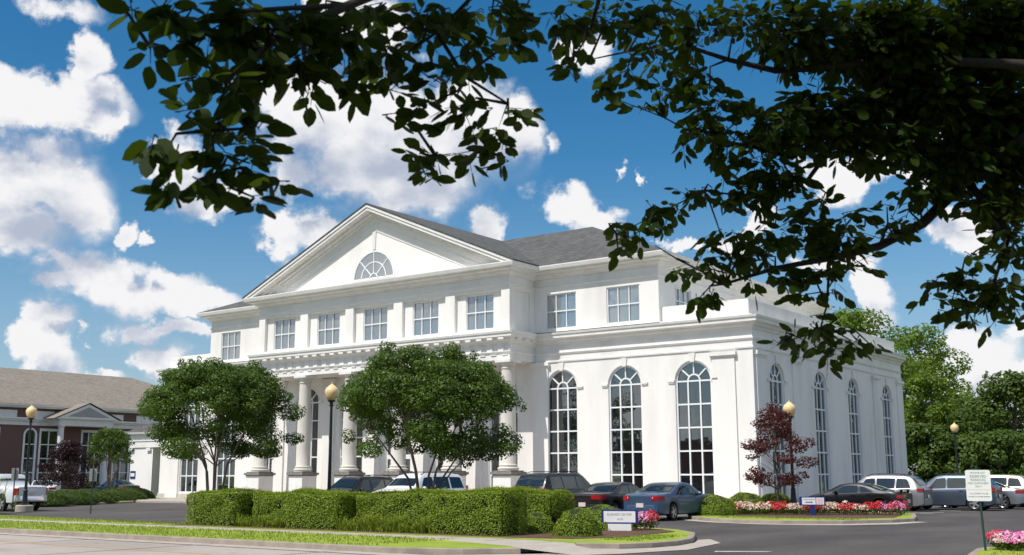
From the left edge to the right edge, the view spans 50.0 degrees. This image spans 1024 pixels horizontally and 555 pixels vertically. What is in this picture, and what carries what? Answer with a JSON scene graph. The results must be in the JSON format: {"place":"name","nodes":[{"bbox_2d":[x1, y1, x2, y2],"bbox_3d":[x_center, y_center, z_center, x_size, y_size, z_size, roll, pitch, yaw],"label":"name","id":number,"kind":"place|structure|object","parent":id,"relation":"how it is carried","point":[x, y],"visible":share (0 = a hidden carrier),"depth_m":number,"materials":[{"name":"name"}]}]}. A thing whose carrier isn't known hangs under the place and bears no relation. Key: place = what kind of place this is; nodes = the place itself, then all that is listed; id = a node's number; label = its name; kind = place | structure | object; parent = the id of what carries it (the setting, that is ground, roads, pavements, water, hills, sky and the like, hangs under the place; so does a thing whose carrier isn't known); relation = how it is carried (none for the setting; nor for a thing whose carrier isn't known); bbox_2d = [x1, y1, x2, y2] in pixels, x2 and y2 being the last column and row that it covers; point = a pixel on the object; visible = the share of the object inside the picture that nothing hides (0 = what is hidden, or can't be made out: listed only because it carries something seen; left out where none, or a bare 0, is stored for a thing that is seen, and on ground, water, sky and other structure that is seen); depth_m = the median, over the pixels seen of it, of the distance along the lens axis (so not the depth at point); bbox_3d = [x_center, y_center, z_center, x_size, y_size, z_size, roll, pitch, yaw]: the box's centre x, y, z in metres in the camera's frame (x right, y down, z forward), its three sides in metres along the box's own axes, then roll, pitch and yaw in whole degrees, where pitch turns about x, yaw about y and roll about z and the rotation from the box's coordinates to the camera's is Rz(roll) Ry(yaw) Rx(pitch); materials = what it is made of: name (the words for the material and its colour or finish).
{"place":"outdoors","nodes":[
{"label":"outdoors","id":0,"kind":"place"},
{"bbox_2d":[0,367,162,489],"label":"brick building","id":1,"kind":"structure","parent":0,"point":[81,408],"depth_m":118.60,"materials":[{"name":"brown brick"}]},
{"bbox_2d":[21,428,36,485],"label":"window","id":2,"kind":"structure","parent":1,"relation":"in","point":[33,444],"depth_m":114.32,"materials":[{"name":"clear glass"}]},
{"bbox_2d":[36,428,57,479],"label":"window","id":3,"kind":"structure","parent":1,"relation":"in","point":[48,438],"depth_m":115.89,"materials":[{"name":"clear glass"}]},
{"bbox_2d":[78,430,102,485],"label":"window","id":4,"kind":"structure","parent":1,"relation":"in","point":[86,435],"depth_m":119.83,"materials":[{"name":"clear glass"}]},
{"bbox_2d":[111,431,129,479],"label":"window","id":5,"kind":"structure","parent":1,"relation":"in","point":[123,471],"depth_m":123.00,"materials":[{"name":"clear glass"}]},
{"bbox_2d":[0,515,173,525],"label":"lawn strip","id":6,"kind":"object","parent":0,"point":[79,520],"visible":0.17,"depth_m":40.28,"materials":[{"name":"green plant"}]},
{"bbox_2d":[135,497,191,503],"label":"front walk","id":7,"kind":"structure","parent":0,"point":[168,500],"depth_m":73.97,"materials":[{"name":"concrete"}]},
{"bbox_2d":[0,535,362,554],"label":"road","id":8,"kind":"structure","parent":0,"point":[14,548],"depth_m":26.70,"materials":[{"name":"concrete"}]},
{"bbox_2d":[0,541,204,553],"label":"road line","id":9,"kind":"object","parent":8,"relation":"on","point":[104,547],"visible":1,"depth_m":27.30,"materials":[{"name":"white paint"}]},
{"bbox_2d":[0,533,552,554],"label":"gutter","id":10,"kind":"object","parent":8,"relation":"on","point":[295,549],"visible":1,"depth_m":27.55,"materials":[{"name":"concrete"}]},
{"bbox_2d":[2,534,543,554],"bbox_3d":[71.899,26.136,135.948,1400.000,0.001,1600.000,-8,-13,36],"label":"ground","id":11,"kind":"structure","parent":0,"point":[310,551],"depth_m":26.55,"materials":[{"name":"grey concrete"}]},
{"bbox_2d":[0,528,520,554],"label":"kerb","id":12,"kind":"structure","parent":11,"relation":"on","point":[422,551],"depth_m":27.08,"materials":[{"name":"concrete"}]},
{"bbox_2d":[96,0,1023,379],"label":"shade tree","id":13,"kind":"object","parent":11,"relation":"on","point":[916,70],"visible":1,"depth_m":5.36,"materials":[{"name":"green plant"}]},
{"bbox_2d":[0,519,608,554],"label":"sidewalk","id":14,"kind":"structure","parent":0,"point":[548,546],"depth_m":27.61,"materials":[{"name":"concrete"}]},
{"bbox_2d":[233,512,436,532],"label":"border grass","id":15,"kind":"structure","parent":0,"point":[396,524],"depth_m":32.36,"materials":[{"name":"green plant"}]},
{"bbox_2d":[0,515,1023,554],"bbox_3d":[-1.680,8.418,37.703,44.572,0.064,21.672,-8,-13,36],"label":"lawn grass","id":16,"kind":"structure","parent":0,"point":[105,527],"depth_m":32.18,"materials":[{"name":"green plant"}]},
{"bbox_2d":[0,502,1023,554],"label":"parking lot","id":17,"kind":"structure","parent":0,"point":[950,531],"depth_m":34.32,"materials":[{"name":"grey asphalt"}]},
{"bbox_2d":[0,474,47,510],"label":"pickup truck","id":18,"kind":"object","parent":17,"relation":"on","point":[37,496],"visible":0.84,"depth_m":56.13,"materials":[{"name":"white paint"}]},
{"bbox_2d":[15,405,36,511],"bbox_3d":[-24.244,9.007,54.983,0.840,5.330,0.827,-8,-13,36],"label":"street lamp","id":19,"kind":"object","parent":17,"relation":"on","point":[31,414],"visible":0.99,"depth_m":54.78,"materials":[{"name":"metal"}]},
{"bbox_2d":[94,480,139,488],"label":"parked car","id":20,"kind":"object","parent":17,"relation":"on","point":[124,483],"visible":0.27,"depth_m":91.77,"materials":[{"name":"blue paint"}]},
{"bbox_2d":[125,421,160,495],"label":"drive canopy","id":21,"kind":"object","parent":17,"relation":"on","point":[145,457],"visible":0.25,"depth_m":97.07,"materials":[{"name":"white paint"}]},
{"bbox_2d":[325,475,393,511],"bbox_3d":[-7.325,10.234,51.877,2.116,1.788,4.795,-8,-13,36],"label":"parked car","id":22,"kind":"object","parent":17,"relation":"on","point":[367,483],"visible":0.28,"depth_m":51.47,"materials":[{"name":"black paint"}]},
{"bbox_2d":[372,472,467,493],"bbox_3d":[-4.158,9.714,49.402,2.202,1.918,5.125,-8,-13,36],"label":"parked car","id":23,"kind":"object","parent":17,"relation":"on","point":[454,481],"visible":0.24,"depth_m":49.02,"materials":[{"name":"white paint"}]},
{"bbox_2d":[172,524,689,544],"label":"planting island","id":24,"kind":"structure","parent":17,"relation":"on","point":[610,540],"depth_m":29.02,"materials":[{"name":"green plant"}]},
{"bbox_2d":[175,523,674,538],"bbox_3d":[-3.248,8.010,35.216,17.500,0.050,6.550,-8,-13,36],"label":"mulch bed","id":25,"kind":"object","parent":24,"relation":"on","point":[617,534],"visible":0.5,"depth_m":30.58,"materials":[{"name":"brown wood"}]},
{"bbox_2d":[136,356,306,490],"bbox_3d":[-11.015,5.887,40.229,5.793,5.994,6.165,-8,-13,36],"label":"crape myrtle","id":26,"kind":"object","parent":25,"relation":"on","point":[254,395],"visible":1,"depth_m":39.40,"materials":[{"name":"green plant"}]},
{"bbox_2d":[184,486,262,525],"bbox_3d":[-9.722,7.728,37.158,2.887,1.314,1.604,-8,-13,36],"label":"hedge","id":27,"kind":"object","parent":25,"relation":"on","point":[223,507],"visible":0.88,"depth_m":36.52,"materials":[{"name":"green plant"}]},
{"bbox_2d":[251,490,310,526],"bbox_3d":[-7.483,7.556,36.064,2.575,1.252,1.255,-8,-13,36],"label":"hedge","id":28,"kind":"object","parent":25,"relation":"on","point":[271,502],"visible":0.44,"depth_m":35.85,"materials":[{"name":"green plant"}]},
{"bbox_2d":[285,486,367,529],"bbox_3d":[-5.812,7.207,34.395,2.669,1.326,1.643,-8,-13,36],"label":"hedge","id":29,"kind":"object","parent":25,"relation":"on","point":[318,508],"visible":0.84,"depth_m":33.77,"materials":[{"name":"green plant"}]},
{"bbox_2d":[325,383,338,490],"bbox_3d":[-6.976,6.607,42.121,0.540,5.210,0.540,-8,-13,36],"label":"street lamp","id":30,"kind":"object","parent":25,"relation":"on","point":[331,391],"visible":0.66,"depth_m":42.26,"materials":[{"name":"metal"}]},
{"bbox_2d":[354,486,444,531],"bbox_3d":[-3.161,6.952,33.038,3.655,1.354,1.340,-8,-13,36],"label":"hedge","id":31,"kind":"object","parent":25,"relation":"on","point":[412,503],"visible":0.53,"depth_m":32.77,"materials":[{"name":"green plant"}]},
{"bbox_2d":[335,340,526,492],"bbox_3d":[-2.629,5.119,36.144,6.335,6.034,6.331,1,-10,-8],"label":"crape myrtle","id":32,"kind":"object","parent":25,"relation":"on","point":[434,386],"visible":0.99,"depth_m":34.82,"materials":[{"name":"green plant"}]},
{"bbox_2d":[426,485,529,535],"bbox_3d":[-0.974,6.502,30.732,3.040,1.390,1.512,-8,-13,36],"label":"hedge","id":33,"kind":"object","parent":25,"relation":"on","point":[491,511],"visible":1,"depth_m":30.17,"materials":[{"name":"green plant"}]},
{"bbox_2d":[498,484,575,526],"bbox_3d":[0.635,7.055,33.754,2.616,1.369,1.616,-8,-13,36],"label":"hedge","id":34,"kind":"object","parent":25,"relation":"on","point":[553,505],"visible":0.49,"depth_m":32.98,"materials":[{"name":"green plant"}]},
{"bbox_2d":[519,511,555,532],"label":"round shrub","id":35,"kind":"object","parent":25,"relation":"on","point":[540,522],"visible":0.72,"depth_m":31.09,"materials":[{"name":"green plant"}]},
{"bbox_2d":[552,507,601,536],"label":"round shrub","id":36,"kind":"object","parent":25,"relation":"on","point":[579,522],"visible":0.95,"depth_m":29.38,"materials":[{"name":"green plant"}]},
{"bbox_2d":[584,504,637,530],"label":"round shrub","id":37,"kind":"object","parent":25,"relation":"on","point":[595,511],"visible":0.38,"depth_m":32.76,"materials":[{"name":"green plant"}]},
{"bbox_2d":[601,509,638,530],"bbox_3d":[3.181,7.148,32.318,1.066,0.619,0.241,-3,-11,14],"label":"monument sign","id":38,"kind":"object","parent":25,"relation":"on","point":[622,519],"visible":1,"depth_m":32.22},
{"bbox_2d":[635,511,657,528],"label":"petunia clump","id":39,"kind":"object","parent":25,"relation":"on","point":[644,520],"visible":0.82,"depth_m":32.72,"materials":[{"name":"pink plant"}]},
{"bbox_2d":[156,203,907,501],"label":"bank building","id":40,"kind":"structure","parent":17,"relation":"on","point":[627,369],"depth_m":66.13,"materials":[{"name":"white paint"}]},
{"bbox_2d":[179,402,200,492],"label":"window","id":41,"kind":"structure","parent":40,"relation":"in","point":[188,470],"depth_m":84.29,"materials":[{"name":"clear glass"}]},
{"bbox_2d":[216,400,235,490],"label":"window","id":42,"kind":"structure","parent":40,"relation":"in","point":[229,481],"depth_m":81.82,"materials":[{"name":"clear glass"}]},
{"bbox_2d":[221,331,240,360],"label":"window","id":43,"kind":"structure","parent":40,"relation":"in","point":[230,341],"depth_m":83.35,"materials":[{"name":"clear glass"}]},
{"bbox_2d":[274,318,295,350],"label":"window","id":44,"kind":"structure","parent":40,"relation":"in","point":[284,338],"depth_m":76.45,"materials":[{"name":"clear glass"}]},
{"bbox_2d":[292,386,322,476],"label":"window","id":45,"kind":"structure","parent":40,"relation":"in","point":[315,400],"depth_m":76.82,"materials":[{"name":"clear glass"}]},
{"bbox_2d":[317,312,339,345],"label":"window","id":46,"kind":"structure","parent":40,"relation":"in","point":[328,324],"depth_m":73.93,"materials":[{"name":"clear glass"}]},
{"bbox_2d":[335,386,362,470],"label":"window","id":47,"kind":"structure","parent":40,"relation":"in","point":[359,432],"depth_m":74.28,"materials":[{"name":"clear glass"}]},
{"bbox_2d":[353,251,394,281],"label":"fan window","id":48,"kind":"structure","parent":40,"relation":"in","point":[375,264],"depth_m":71.77,"materials":[{"name":"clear glass"}]},
{"bbox_2d":[363,306,387,341],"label":"window","id":49,"kind":"structure","parent":40,"relation":"in","point":[375,319],"depth_m":71.43,"materials":[{"name":"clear glass"}]},
{"bbox_2d":[386,398,410,470],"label":"window","id":50,"kind":"structure","parent":40,"relation":"in","point":[388,458],"depth_m":72.20,"materials":[{"name":"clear glass"}]},
{"bbox_2d":[413,300,438,336],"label":"window","id":51,"kind":"structure","parent":40,"relation":"in","point":[425,314],"depth_m":68.93,"materials":[{"name":"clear glass"}]},
{"bbox_2d":[466,293,493,330],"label":"window","id":52,"kind":"structure","parent":40,"relation":"in","point":[479,308],"depth_m":66.42,"materials":[{"name":"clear glass"}]},
{"bbox_2d":[490,367,522,486],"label":"window","id":53,"kind":"structure","parent":40,"relation":"in","point":[493,465],"depth_m":67.12,"materials":[{"name":"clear glass"}]},
{"bbox_2d":[546,292,575,329],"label":"window","id":54,"kind":"structure","parent":40,"relation":"in","point":[560,308],"depth_m":65.82,"materials":[{"name":"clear glass"}]},
{"bbox_2d":[549,363,582,473],"bbox_3d":[2.965,8.912,64.459,3.020,7.810,0.260,-8,-13,36],"label":"window","id":55,"kind":"structure","parent":40,"relation":"in","point":[563,414],"depth_m":64.63,"materials":[{"name":"clear glass"}]},
{"bbox_2d":[607,284,639,323],"bbox_3d":[6.449,1.548,63.256,2.200,2.140,0.085,-8,-13,36],"label":"window","id":56,"kind":"structure","parent":40,"relation":"in","point":[623,302],"depth_m":63.32,"materials":[{"name":"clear glass"}]},
{"bbox_2d":[601,358,647,488],"bbox_3d":[6.432,8.452,61.957,3.020,7.810,0.260,-8,-13,36],"label":"window","id":57,"kind":"structure","parent":40,"relation":"in","point":[625,383],"depth_m":62.11,"materials":[{"name":"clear glass"}]},
{"bbox_2d":[675,287,689,305],"bbox_3d":[9.962,1.454,64.305,0.085,1.600,2.000,-8,-13,36],"label":"window","id":58,"kind":"structure","parent":40,"relation":"in","point":[681,298],"depth_m":64.39,"materials":[{"name":"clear glass"}]},
{"bbox_2d":[668,353,717,494],"bbox_3d":[9.899,7.993,59.456,3.020,7.810,0.260,-8,-13,36],"label":"window","id":59,"kind":"structure","parent":40,"relation":"in","point":[694,378],"depth_m":59.57,"materials":[{"name":"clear glass"}]},
{"bbox_2d":[767,355,788,495],"bbox_3d":[14.516,8.090,59.803,0.260,7.720,2.840,-8,-13,36],"label":"window","id":60,"kind":"structure","parent":40,"relation":"in","point":[775,376],"depth_m":60.17,"materials":[{"name":"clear glass"}]},
{"bbox_2d":[811,368,830,492],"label":"window","id":61,"kind":"structure","parent":40,"relation":"in","point":[818,385],"depth_m":65.17,"materials":[{"name":"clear glass"}]},
{"bbox_2d":[846,371,861,482],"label":"window","id":62,"kind":"structure","parent":40,"relation":"in","point":[851,391],"depth_m":69.80,"materials":[{"name":"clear glass"}]},
{"bbox_2d":[880,378,894,474],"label":"window","id":63,"kind":"structure","parent":40,"relation":"in","point":[885,398],"depth_m":75.15,"materials":[{"name":"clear glass"}]},
{"bbox_2d":[515,471,590,492],"bbox_3d":[2.149,9.468,48.121,2.202,1.918,5.125,-8,-13,36],"label":"parked car","id":64,"kind":"object","parent":17,"relation":"on","point":[573,482],"visible":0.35,"depth_m":46.74,"materials":[{"name":"black paint"}]},
{"bbox_2d":[567,482,644,514],"bbox_3d":[4.233,9.250,45.689,2.078,1.476,4.895,-8,-13,36],"label":"parked car","id":65,"kind":"object","parent":17,"relation":"on","point":[607,493],"visible":0.42,"depth_m":44.30,"materials":[{"name":"black paint"}]},
{"bbox_2d":[543,539,719,554],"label":"island apron","id":66,"kind":"object","parent":17,"relation":"on","point":[701,543],"visible":0.77,"depth_m":26.00,"materials":[{"name":"concrete"}]},
{"bbox_2d":[576,527,695,548],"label":"island kerb","id":67,"kind":"structure","parent":17,"relation":"on","point":[690,538],"depth_m":26.57,"materials":[{"name":"concrete"}]},
{"bbox_2d":[623,482,705,520],"bbox_3d":[6.374,8.997,44.317,2.078,1.476,4.895,-8,-13,36],"label":"parked car","id":68,"kind":"object","parent":17,"relation":"on","point":[671,501],"visible":0.8,"depth_m":42.97,"materials":[{"name":"blue paint"}]},
{"bbox_2d":[682,518,921,524],"bbox_3d":[10.269,9.101,40.836,9.352,0.001,4.651,-5,-11,27],"label":"island apron","id":69,"kind":"object","parent":17,"relation":"on","point":[687,519],"visible":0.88,"depth_m":39.42,"materials":[{"name":"concrete"}]},
{"bbox_2d":[688,511,916,523],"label":"island kerb","id":70,"kind":"structure","parent":17,"relation":"on","point":[913,518],"depth_m":39.70,"materials":[{"name":"concrete"}]},
{"bbox_2d":[694,511,911,519],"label":"flower island","id":71,"kind":"structure","parent":17,"relation":"on","point":[906,515],"depth_m":41.17,"materials":[{"name":"green plant"}]},
{"bbox_2d":[719,511,901,518],"bbox_3d":[12.233,9.743,45.008,7.700,0.050,7.600,-8,-13,36],"label":"flower bed","id":72,"kind":"object","parent":71,"relation":"on","point":[848,515],"visible":0.34,"depth_m":43.78,"materials":[{"name":"green plant"}]},
{"bbox_2d":[687,494,738,515],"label":"round shrub","id":73,"kind":"object","parent":72,"relation":"on","point":[714,505],"visible":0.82,"depth_m":44.37,"materials":[{"name":"green plant"}]},
{"bbox_2d":[729,492,768,513],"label":"round shrub","id":74,"kind":"object","parent":72,"relation":"on","point":[753,498],"visible":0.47,"depth_m":46.26,"materials":[{"name":"green plant"}]},
{"bbox_2d":[762,493,790,512],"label":"round shrub","id":75,"kind":"object","parent":72,"relation":"on","point":[783,497],"visible":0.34,"depth_m":46.95,"materials":[{"name":"green plant"}]},
{"bbox_2d":[741,402,818,513],"bbox_3d":[11.385,7.611,46.492,3.250,4.704,2.996,-3,-11,17],"label":"red maple","id":76,"kind":"object","parent":72,"relation":"on","point":[773,417],"visible":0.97,"depth_m":46.16,"materials":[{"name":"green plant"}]},
{"bbox_2d":[783,400,797,512],"bbox_3d":[11.954,7.630,46.922,0.540,4.810,0.540,-8,-13,36],"label":"street lamp","id":77,"kind":"object","parent":72,"relation":"on","point":[789,407],"visible":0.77,"depth_m":47.01,"materials":[{"name":"metal"}]},
{"bbox_2d":[799,497,825,514],"bbox_3d":[12.059,9.172,44.022,1.004,0.744,0.141,-2,-10,9],"label":"direction sign","id":78,"kind":"object","parent":72,"relation":"on","point":[812,502],"visible":1,"depth_m":43.98,"materials":[{"name":"metal"}]},
{"bbox_2d":[808,482,912,511],"bbox_3d":[15.683,10.012,49.822,4.625,1.387,2.002,-8,-13,36],"label":"parked car","id":79,"kind":"object","parent":17,"relation":"on","point":[858,493],"visible":0.52,"depth_m":48.97,"materials":[{"name":"black paint"}]},
{"bbox_2d":[828,473,932,510],"bbox_3d":[18.109,10.571,54.087,4.795,1.788,2.116,-8,-13,36],"label":"parked car","id":80,"kind":"object","parent":17,"relation":"on","point":[921,490],"visible":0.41,"depth_m":52.83,"materials":[{"name":"silver metal"}]},
{"bbox_2d":[918,473,1002,510],"bbox_3d":[21.803,10.675,54.718,4.795,1.788,2.116,-8,-13,36],"label":"parked car","id":81,"kind":"object","parent":17,"relation":"on","point":[948,490],"visible":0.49,"depth_m":53.82,"materials":[{"name":"blue paint"}]},
{"bbox_2d":[941,482,1023,508],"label":"parked car","id":82,"kind":"object","parent":17,"relation":"on","point":[1014,497],"visible":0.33,"depth_m":55.19,"materials":[{"name":"grey metal"}]},
{"bbox_2d":[949,428,1023,475],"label":"broad tree","id":83,"kind":"object","parent":17,"relation":"on","point":[1000,446],"visible":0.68,"depth_m":79.33,"materials":[{"name":"green plant"}]},
{"bbox_2d":[960,474,1023,506],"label":"parked car","id":84,"kind":"object","parent":17,"relation":"on","point":[1014,481],"visible":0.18,"depth_m":58.82,"materials":[{"name":"beige paint"}]},
{"bbox_2d":[975,546,1023,554],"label":"corner island","id":85,"kind":"structure","parent":17,"relation":"on","point":[991,550],"depth_m":23.31,"materials":[{"name":"green plant"}]},
{"bbox_2d":[965,465,991,550],"bbox_3d":[10.148,5.038,23.779,0.504,1.902,0.069,-4,-11,22],"label":"parking sign","id":86,"kind":"object","parent":85,"relation":"on","point":[978,485],"visible":1,"depth_m":23.83,"materials":[{"name":"white metal"}]},
{"bbox_2d":[989,532,1017,549],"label":"petunia clump","id":87,"kind":"object","parent":85,"relation":"on","point":[997,539],"visible":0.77,"depth_m":23.72,"materials":[{"name":"pink plant"}]},
{"bbox_2d":[1001,532,1023,549],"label":"petunia clump","id":88,"kind":"object","parent":85,"relation":"on","point":[1020,539],"visible":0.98,"depth_m":23.48,"materials":[{"name":"pink plant"}]},
{"bbox_2d":[0,0,1023,475],"label":"sky","id":89,"kind":"structure","parent":0,"point":[93,281],"materials":[{"name":"blue"}]},
{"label":"side bed","id":90,"kind":"structure","parent":0,"visible":0},
{"bbox_2d":[8,490,73,505],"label":"round shrub","id":91,"kind":"object","parent":90,"relation":"on","point":[55,498],"visible":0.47,"depth_m":64.06,"materials":[{"name":"green plant"}]},
{"bbox_2d":[35,440,102,489],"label":"plum tree","id":92,"kind":"object","parent":90,"relation":"on","point":[70,450],"visible":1,"depth_m":73.14,"materials":[{"name":"purple plant"}]},
{"bbox_2d":[56,489,99,503],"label":"round shrub","id":93,"kind":"object","parent":90,"relation":"on","point":[79,497],"visible":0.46,"depth_m":67.14,"materials":[{"name":"green plant"}]},
{"bbox_2d":[78,489,118,502],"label":"round shrub","id":94,"kind":"object","parent":90,"relation":"on","point":[100,495],"visible":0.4,"depth_m":69.92,"materials":[{"name":"green plant"}]},
{"bbox_2d":[86,426,134,487],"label":"crape myrtle","id":95,"kind":"object","parent":90,"relation":"on","point":[111,437],"visible":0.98,"depth_m":78.81,"materials":[{"name":"green plant"}]},
{"bbox_2d":[98,488,136,500],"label":"round shrub","id":96,"kind":"object","parent":90,"relation":"on","point":[121,494],"visible":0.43,"depth_m":73.33,"materials":[{"name":"green plant"}]},
{"bbox_2d":[118,487,147,499],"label":"round shrub","id":97,"kind":"object","parent":90,"relation":"on","point":[138,494],"visible":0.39,"depth_m":77.24,"materials":[{"name":"green plant"}]},
{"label":"back lawn","id":98,"kind":"structure","parent":0,"visible":0},
{"bbox_2d":[823,307,930,459],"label":"broad tree","id":99,"kind":"object","parent":98,"relation":"on","point":[857,321],"visible":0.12,"depth_m":103.01,"materials":[{"name":"green plant"}]},
{"bbox_2d":[882,323,975,468],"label":"broad tree","id":100,"kind":"object","parent":98,"relation":"on","point":[914,339],"visible":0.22,"depth_m":107.75,"materials":[{"name":"green plant"}]},
{"bbox_2d":[903,370,960,463],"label":"broad tree","id":101,"kind":"object","parent":98,"relation":"on","point":[928,411],"visible":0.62,"depth_m":92.76,"materials":[{"name":"green plant"}]},
{"bbox_2d":[905,422,959,481],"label":"broad tree","id":102,"kind":"object","parent":98,"relation":"on","point":[921,434],"visible":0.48,"depth_m":82.91,"materials":[{"name":"green plant"}]},
{"bbox_2d":[919,396,982,453],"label":"broad tree","id":103,"kind":"object","parent":98,"relation":"on","point":[960,401],"visible":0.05,"depth_m":98.02,"materials":[{"name":"green plant"}]},
{"bbox_2d":[907,431,997,482],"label":"broad tree","id":104,"kind":"object","parent":98,"relation":"on","point":[945,445],"visible":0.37,"depth_m":82.04,"materials":[{"name":"green plant"}]},
{"bbox_2d":[935,404,1018,465],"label":"broad tree","id":105,"kind":"object","parent":98,"relation":"on","point":[962,421],"visible":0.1,"depth_m":89.84,"materials":[{"name":"green plant"}]},
{"bbox_2d":[964,369,1023,469],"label":"broad tree","id":106,"kind":"object","parent":98,"relation":"on","point":[1009,386],"visible":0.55,"depth_m":84.93,"materials":[{"name":"green plant"}]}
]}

